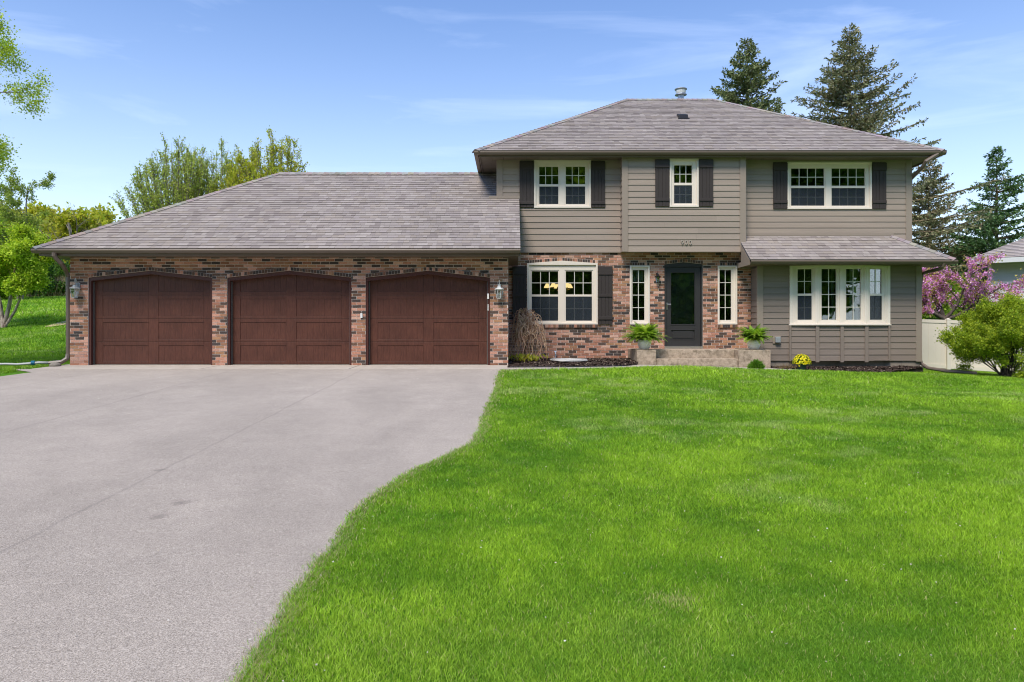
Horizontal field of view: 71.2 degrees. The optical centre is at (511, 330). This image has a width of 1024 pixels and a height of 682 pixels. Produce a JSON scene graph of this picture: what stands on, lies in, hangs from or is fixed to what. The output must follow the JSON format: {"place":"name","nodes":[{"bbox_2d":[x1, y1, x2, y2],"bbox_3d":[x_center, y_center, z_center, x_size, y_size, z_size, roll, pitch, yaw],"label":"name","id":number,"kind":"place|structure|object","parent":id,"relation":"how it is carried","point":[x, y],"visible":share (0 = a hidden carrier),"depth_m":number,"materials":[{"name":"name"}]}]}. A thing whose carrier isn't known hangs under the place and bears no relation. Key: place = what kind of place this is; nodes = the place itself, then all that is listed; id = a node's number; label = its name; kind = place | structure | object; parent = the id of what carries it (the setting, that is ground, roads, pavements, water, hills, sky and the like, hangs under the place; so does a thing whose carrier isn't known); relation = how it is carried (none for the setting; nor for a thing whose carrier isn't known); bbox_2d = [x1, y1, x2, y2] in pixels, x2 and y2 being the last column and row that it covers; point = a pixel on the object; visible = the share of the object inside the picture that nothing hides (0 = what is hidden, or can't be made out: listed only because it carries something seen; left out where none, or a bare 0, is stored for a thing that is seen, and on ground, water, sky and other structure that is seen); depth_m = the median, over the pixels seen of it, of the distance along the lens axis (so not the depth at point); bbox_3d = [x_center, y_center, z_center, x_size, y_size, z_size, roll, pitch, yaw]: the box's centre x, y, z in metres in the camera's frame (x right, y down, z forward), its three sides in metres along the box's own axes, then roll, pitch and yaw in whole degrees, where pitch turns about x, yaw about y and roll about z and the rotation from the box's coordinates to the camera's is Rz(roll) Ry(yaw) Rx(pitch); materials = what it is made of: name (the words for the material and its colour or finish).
{"place":"outdoors","nodes":[
{"label":"outdoors","id":0,"kind":"place"},
{"bbox_2d":[24,274,65,296],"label":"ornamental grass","id":1,"kind":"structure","parent":0,"point":[56,293],"depth_m":43.43,"materials":[{"name":"green plant"}]},
{"bbox_2d":[0,369,499,681],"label":"driveway","id":2,"kind":"structure","parent":0,"point":[86,533],"depth_m":5.94,"materials":[{"name":"grey asphalt"}]},
{"bbox_2d":[33,364,507,369],"bbox_3d":[-5.325,0.953,16.330,10.450,0.294,1.300,0,0,0],"label":"garage apron","id":3,"kind":"object","parent":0,"point":[291,366],"visible":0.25,"depth_m":16.31,"materials":[{"name":"concrete"}]},
{"bbox_2d":[49,362,60,366],"bbox_3d":[-10.469,0.800,16.380,0.248,0.138,0.238,0,0,0],"label":"rock","id":4,"kind":"object","parent":3,"relation":"on","point":[54,364],"visible":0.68,"depth_m":16.30,"materials":[{"name":"stone"}]},
{"bbox_2d":[0,296,1023,681],"bbox_3d":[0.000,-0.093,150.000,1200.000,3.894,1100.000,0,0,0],"label":"ground","id":5,"kind":"structure","parent":0,"point":[758,608],"depth_m":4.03,"materials":[{"name":"green plant"}]},
{"bbox_2d":[0,210,9,242],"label":"woodland tree","id":6,"kind":"object","parent":5,"relation":"on","point":[3,221],"visible":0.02,"depth_m":49.34,"materials":[{"name":"green plant"}]},
{"bbox_2d":[0,197,23,212],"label":"woodland tree","id":7,"kind":"object","parent":5,"relation":"on","point":[3,202],"depth_m":68.66,"materials":[{"name":"green plant"}]},
{"bbox_2d":[0,273,32,298],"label":"hedge shrub","id":8,"kind":"object","parent":5,"relation":"on","point":[2,295],"visible":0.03,"depth_m":36.43,"materials":[{"name":"green plant"}]},
{"bbox_2d":[0,361,47,365],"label":"downspout extension","id":9,"kind":"object","parent":5,"relation":"on","point":[33,363],"visible":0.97,"depth_m":16.44,"materials":[{"name":"white plastic"}]},
{"bbox_2d":[0,163,55,299],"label":"river birch","id":10,"kind":"object","parent":5,"relation":"on","point":[9,192],"visible":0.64,"depth_m":35.10,"materials":[{"name":"green plant"}]},
{"bbox_2d":[0,220,56,327],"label":"river birch","id":11,"kind":"object","parent":5,"relation":"on","point":[23,262],"visible":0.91,"depth_m":26.87,"materials":[{"name":"green plant"}]},
{"bbox_2d":[0,1,57,204],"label":"shade tree","id":12,"kind":"object","parent":5,"relation":"on","point":[4,145],"visible":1,"depth_m":17.36,"materials":[{"name":"green plant"}]},
{"bbox_2d":[1,205,59,233],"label":"woodland tree","id":13,"kind":"object","parent":5,"relation":"on","point":[45,224],"depth_m":58.16,"materials":[{"name":"green plant"}]},
{"bbox_2d":[17,200,66,222],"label":"woodland tree","id":14,"kind":"object","parent":5,"relation":"on","point":[32,208],"depth_m":61.62,"materials":[{"name":"green plant"}]},
{"bbox_2d":[26,259,69,296],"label":"hedge shrub","id":15,"kind":"object","parent":5,"relation":"on","point":[57,271],"visible":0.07,"depth_m":43.32,"materials":[{"name":"green plant"}]},
{"bbox_2d":[32,204,102,265],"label":"bare tree","id":16,"kind":"object","parent":5,"relation":"on","point":[70,229],"visible":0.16,"depth_m":53.52,"materials":[{"name":"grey plant"}]},
{"bbox_2d":[36,201,121,272],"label":"woodland tree","id":17,"kind":"object","parent":5,"relation":"on","point":[103,217],"visible":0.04,"depth_m":55.05,"materials":[{"name":"green plant"}]},
{"bbox_2d":[109,133,227,219],"bbox_3d":[-15.815,-4.204,34.112,5.068,10.008,5.220,0,0,0],"label":"spring tree","id":18,"kind":"object","parent":5,"relation":"on","point":[180,191],"visible":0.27,"depth_m":33.16,"materials":[{"name":"green plant"}]},
{"bbox_2d":[196,136,237,195],"bbox_3d":[-14.343,-4.345,35.026,3.226,10.291,3.322,0,0,0],"label":"spring tree","id":19,"kind":"object","parent":5,"relation":"on","point":[215,167],"visible":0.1,"depth_m":35.00,"materials":[{"name":"green plant"}]},
{"bbox_2d":[217,144,265,190],"bbox_3d":[-12.739,-4.015,33.871,3.328,9.630,3.472,0,0,-39],"label":"spring tree","id":20,"kind":"object","parent":5,"relation":"on","point":[233,175],"visible":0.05,"depth_m":33.33,"materials":[{"name":"green plant"}]},
{"bbox_2d":[231,125,308,185],"bbox_3d":[-11.061,-4.269,33.047,4.532,10.138,4.354,0,0,0],"label":"spring tree","id":21,"kind":"object","parent":5,"relation":"on","point":[272,167],"visible":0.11,"depth_m":32.59,"materials":[{"name":"green plant"}]},
{"bbox_2d":[31,87,976,374],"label":"house","id":22,"kind":"structure","parent":5,"relation":"on","point":[791,233],"depth_m":18.29,"materials":[{"name":"brick"}]},
{"bbox_2d":[70,278,80,297],"bbox_3d":[-10.134,-0.980,16.577,0.262,0.475,0.241,3,0,0],"label":"wall lantern","id":23,"kind":"object","parent":22,"relation":"attached to","point":[76,286],"depth_m":16.55,"materials":[{"name":"grey metal"}]},
{"bbox_2d":[89,271,211,364],"bbox_3d":[-8.456,-0.289,16.820,2.900,2.218,0.189,0,0,0],"label":"garage door","id":24,"kind":"structure","parent":22,"relation":"in","point":[145,317],"depth_m":16.86,"materials":[{"name":"brown wood"}]},
{"bbox_2d":[228,271,351,364],"bbox_3d":[-5.206,-0.289,16.820,2.906,2.218,0.189,0,0,0],"label":"garage door","id":25,"kind":"structure","parent":22,"relation":"in","point":[284,317],"depth_m":16.86,"materials":[{"name":"brown wood"}]},
{"bbox_2d":[366,271,489,364],"bbox_3d":[-1.968,-0.289,16.812,2.905,2.218,0.205,0,0,0],"label":"garage door","id":26,"kind":"structure","parent":22,"relation":"in","point":[422,317],"depth_m":16.86,"materials":[{"name":"brown wood"}]},
{"bbox_2d":[494,281,503,298],"bbox_3d":[-0.297,-0.948,16.595,0.223,0.436,0.204,0,0,0],"label":"wall lantern","id":27,"kind":"object","parent":22,"relation":"attached to","point":[497,289],"depth_m":16.57,"materials":[{"name":"metal"}]},
{"bbox_2d":[544,283,572,290],"bbox_3d":[1.331,-1.546,20.424,0.834,0.849,0.820,0,0,0],"label":"chandelier","id":28,"kind":"object","parent":22,"relation":"hanging from","point":[554,285],"visible":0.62,"depth_m":20.39,"materials":[{"name":"gold metal"}]},
{"bbox_2d":[534,160,590,207],"bbox_3d":[1.322,-3.835,18.782,1.486,1.252,0.136,0,0,0],"label":"window","id":29,"kind":"structure","parent":22,"relation":"in","point":[560,195],"depth_m":18.77,"materials":[{"name":"beige plastic"}]},
{"bbox_2d":[527,261,597,323],"bbox_3d":[1.320,-0.990,18.802,1.856,1.672,0.136,0,0,0],"label":"window","id":30,"kind":"structure","parent":22,"relation":"in","point":[560,308],"depth_m":18.79,"materials":[{"name":"beige plastic"}]},
{"bbox_2d":[630,265,649,323],"bbox_3d":[3.352,-0.927,18.861,0.521,1.546,0.254,0,0,0],"label":"window","id":31,"kind":"structure","parent":22,"relation":"in","point":[638,273],"depth_m":18.78,"materials":[{"name":"beige plastic"}]},
{"bbox_2d":[655,272,660,282],"bbox_3d":[3.813,-1.402,18.693,0.163,0.326,0.148,0,0,0],"label":"wall lantern","id":32,"kind":"object","parent":22,"relation":"attached to","point":[658,279],"depth_m":18.68,"materials":[{"name":"black metal"}]},
{"bbox_2d":[664,262,702,348],"bbox_3d":[4.509,-0.658,18.870,1.011,2.275,0.240,0,0,0],"label":"entry door","id":33,"kind":"structure","parent":22,"relation":"in","point":[683,281],"depth_m":18.83,"materials":[{"name":"black paint"}]},
{"bbox_2d":[670,158,698,206],"bbox_3d":[4.439,-3.806,18.482,0.746,1.250,0.136,0,0,0],"label":"window","id":34,"kind":"structure","parent":22,"relation":"in","point":[685,194],"depth_m":18.46,"materials":[{"name":"beige plastic"}]},
{"bbox_2d":[717,266,736,323],"bbox_3d":[5.654,-0.926,18.802,0.511,1.544,0.136,0,0,0],"label":"window","id":35,"kind":"structure","parent":22,"relation":"in","point":[733,269],"depth_m":18.78,"materials":[{"name":"beige plastic"}]},
{"bbox_2d":[787,162,871,208],"bbox_3d":[8.325,-3.798,18.782,2.209,1.241,0.136,0,0,0],"label":"window","id":36,"kind":"structure","parent":22,"relation":"in","point":[827,196],"depth_m":18.77,"materials":[{"name":"beige plastic"}]},
{"bbox_2d":[789,265,890,324],"bbox_3d":[8.387,-0.910,18.297,2.610,1.566,0.375,0,0,0],"label":"bow window","id":37,"kind":"structure","parent":22,"relation":"in","point":[805,309],"depth_m":18.24,"materials":[{"name":"beige plastic"}]},
{"bbox_2d":[508,308,548,361],"bbox_3d":[0.313,0.130,17.731,1.191,1.426,1.008,0,0,0],"label":"weeping shrub","id":38,"kind":"object","parent":5,"relation":"on","point":[525,326],"visible":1,"depth_m":17.63,"materials":[{"name":"brown plant"}]},
{"bbox_2d":[514,360,616,365],"bbox_3d":[1.475,0.819,17.401,3.130,0.173,2.799,0,0,0],"label":"flower bed","id":39,"kind":"object","parent":5,"relation":"on","point":[558,362],"visible":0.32,"depth_m":17.43,"materials":[{"name":"soil"}]},
{"bbox_2d":[510,364,635,367],"bbox_3d":[1.567,0.833,16.409,3.316,0.043,0.508,0,0,-22],"label":"bed edging","id":40,"kind":"object","parent":5,"relation":"on","point":[574,366],"visible":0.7,"depth_m":16.18,"materials":[{"name":"black metal"}]},
{"bbox_2d":[628,348,770,367],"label":"porch steps","id":41,"kind":"structure","parent":5,"relation":"on","point":[719,357],"depth_m":17.43,"materials":[{"name":"concrete"}]},
{"bbox_2d":[638,340,650,349],"bbox_3d":[3.285,0.354,17.750,0.326,0.240,0.326,0,0,0],"label":"plant pot","id":42,"kind":"object","parent":41,"relation":"on","point":[644,344],"visible":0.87,"depth_m":17.62,"materials":[{"name":"white ceramic"}]},
{"bbox_2d":[618,323,670,342],"bbox_3d":[3.264,0.055,17.709,1.200,0.563,1.232,0,0,41],"label":"fern","id":43,"kind":"object","parent":42,"relation":"in","point":[643,332],"visible":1,"depth_m":17.55,"materials":[{"name":"green plant"}]},
{"bbox_2d":[747,340,760,349],"bbox_3d":[6.008,0.356,17.750,0.326,0.240,0.326,0,0,0],"label":"plant pot","id":44,"kind":"object","parent":41,"relation":"on","point":[753,345],"visible":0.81,"depth_m":17.63,"materials":[{"name":"white ceramic"}]},
{"bbox_2d":[736,323,770,343],"bbox_3d":[5.989,0.086,17.743,0.973,0.509,1.056,0,0,0],"label":"fern","id":45,"kind":"object","parent":44,"relation":"in","point":[757,333],"visible":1,"depth_m":17.57,"materials":[{"name":"green plant"}]},
{"bbox_2d":[507,357,922,372],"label":"mulch","id":46,"kind":"object","parent":5,"relation":"on","point":[597,362],"visible":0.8,"depth_m":17.38,"materials":[{"name":"brown wood"}]},
{"bbox_2d":[550,357,587,361],"bbox_3d":[1.403,0.731,17.951,0.921,0.081,1.401,0,0,0],"label":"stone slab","id":47,"kind":"object","parent":46,"relation":"on","point":[565,359],"visible":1,"depth_m":17.40,"materials":[{"name":"grey stone"}]},
{"bbox_2d":[797,363,806,369],"bbox_3d":[6.875,0.876,16.950,0.236,0.190,0.236,0,0,0],"label":"plant pot","id":48,"kind":"object","parent":46,"relation":"on","point":[802,367],"visible":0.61,"depth_m":16.86,"materials":[{"name":"green plastic"}]},
{"bbox_2d":[792,354,810,368],"bbox_3d":[6.877,0.728,16.945,0.452,0.358,0.404,0,0,0],"label":"flowering plant","id":49,"kind":"object","parent":48,"relation":"in","point":[803,359],"visible":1,"depth_m":16.86,"materials":[{"name":"yellow plant"}]},
{"bbox_2d":[709,37,787,113],"bbox_3d":[10.784,-6.263,32.932,7.148,14.740,6.972,0,0,37],"label":"spruce tree","id":50,"kind":"object","parent":5,"relation":"on","point":[747,87],"visible":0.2,"depth_m":32.46,"materials":[{"name":"green plant"}]},
{"bbox_2d":[747,358,764,368],"bbox_3d":[5.811,0.789,16.999,0.466,0.279,0.457,0,0,-43],"label":"grass tuft","id":51,"kind":"object","parent":5,"relation":"on","point":[754,364],"visible":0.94,"depth_m":16.92,"materials":[{"name":"green plant"}]},
{"bbox_2d":[825,367,922,372],"bbox_3d":[8.375,1.024,17.601,4.150,0.218,1.698,0,0,0],"label":"flower bed","id":52,"kind":"object","parent":5,"relation":"on","point":[916,370],"visible":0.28,"depth_m":17.72,"materials":[{"name":"soil"}]},
{"bbox_2d":[777,363,796,367],"bbox_3d":[6.675,0.924,17.297,0.758,0.340,0.492,0,0,0],"label":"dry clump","id":53,"kind":"object","parent":52,"relation":"on","point":[790,366],"visible":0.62,"depth_m":17.27,"materials":[{"name":"brown plant"}]},
{"bbox_2d":[790,22,1010,279],"bbox_3d":[16.904,-6.981,35.443,12.910,16.166,12.519,0,0,37],"label":"spruce tree","id":54,"kind":"object","parent":5,"relation":"on","point":[838,93],"visible":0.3,"depth_m":33.95,"materials":[{"name":"green plant"}]},
{"bbox_2d":[922,315,945,319],"bbox_3d":[14.233,0.301,24.405,2.289,1.696,2.051,0,0,-38],"label":"round shrub","id":55,"kind":"object","parent":5,"relation":"on","point":[934,318],"depth_m":24.15,"materials":[{"name":"green plant"}]},
{"bbox_2d":[912,159,972,282],"bbox_3d":[22.190,-4.046,37.007,7.987,10.307,7.233,0,0,41],"label":"spruce tree","id":56,"kind":"object","parent":5,"relation":"on","point":[934,189],"visible":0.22,"depth_m":36.40,"materials":[{"name":"green plant"}]},
{"bbox_2d":[922,274,987,318],"bbox_3d":[18.422,-0.472,29.811,4.136,3.866,4.159,0,0,0],"label":"leafy tree","id":57,"kind":"object","parent":5,"relation":"on","point":[958,289],"visible":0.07,"depth_m":29.09,"materials":[{"name":"green plant"}]},
{"bbox_2d":[930,298,980,319],"bbox_3d":[16.137,0.146,25.491,2.846,2.607,3.628,0,0,0],"label":"round shrub","id":58,"kind":"object","parent":5,"relation":"on","point":[959,309],"visible":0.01,"depth_m":25.38,"materials":[{"name":"green plant"}]},
{"bbox_2d":[920,318,1023,371],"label":"vinyl fence","id":59,"kind":"object","parent":5,"relation":"on","point":[936,354],"visible":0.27,"depth_m":22.11,"materials":[{"name":"white plastic"}]},
{"bbox_2d":[922,249,1023,368],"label":"redbud tree","id":60,"kind":"object","parent":5,"relation":"on","point":[930,288],"visible":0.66,"depth_m":23.28,"materials":[{"name":"pink plant"}]},
{"bbox_2d":[933,290,1023,378],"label":"shrub","id":61,"kind":"object","parent":5,"relation":"on","point":[990,331],"visible":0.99,"depth_m":17.06,"materials":[{"name":"green plant"}]},
{"bbox_2d":[942,145,1023,280],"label":"spruce tree","id":62,"kind":"object","parent":5,"relation":"on","point":[989,231],"visible":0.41,"depth_m":33.69,"materials":[{"name":"green plant"}]},
{"bbox_2d":[969,238,1023,301],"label":"neighbour house","id":63,"kind":"structure","parent":5,"relation":"on","point":[1010,265],"depth_m":25.66,"materials":[{"name":"grey plastic"}]},
{"bbox_2d":[0,0,1023,254],"label":"sky","id":64,"kind":"structure","parent":0,"point":[362,85],"materials":[{"name":"blue"}]},
{"bbox_2d":[507,365,811,370],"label":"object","id":65,"kind":"structure","parent":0,"point":[535,368],"depth_m":16.04,"materials":[{"name":"concrete"}]}
]}

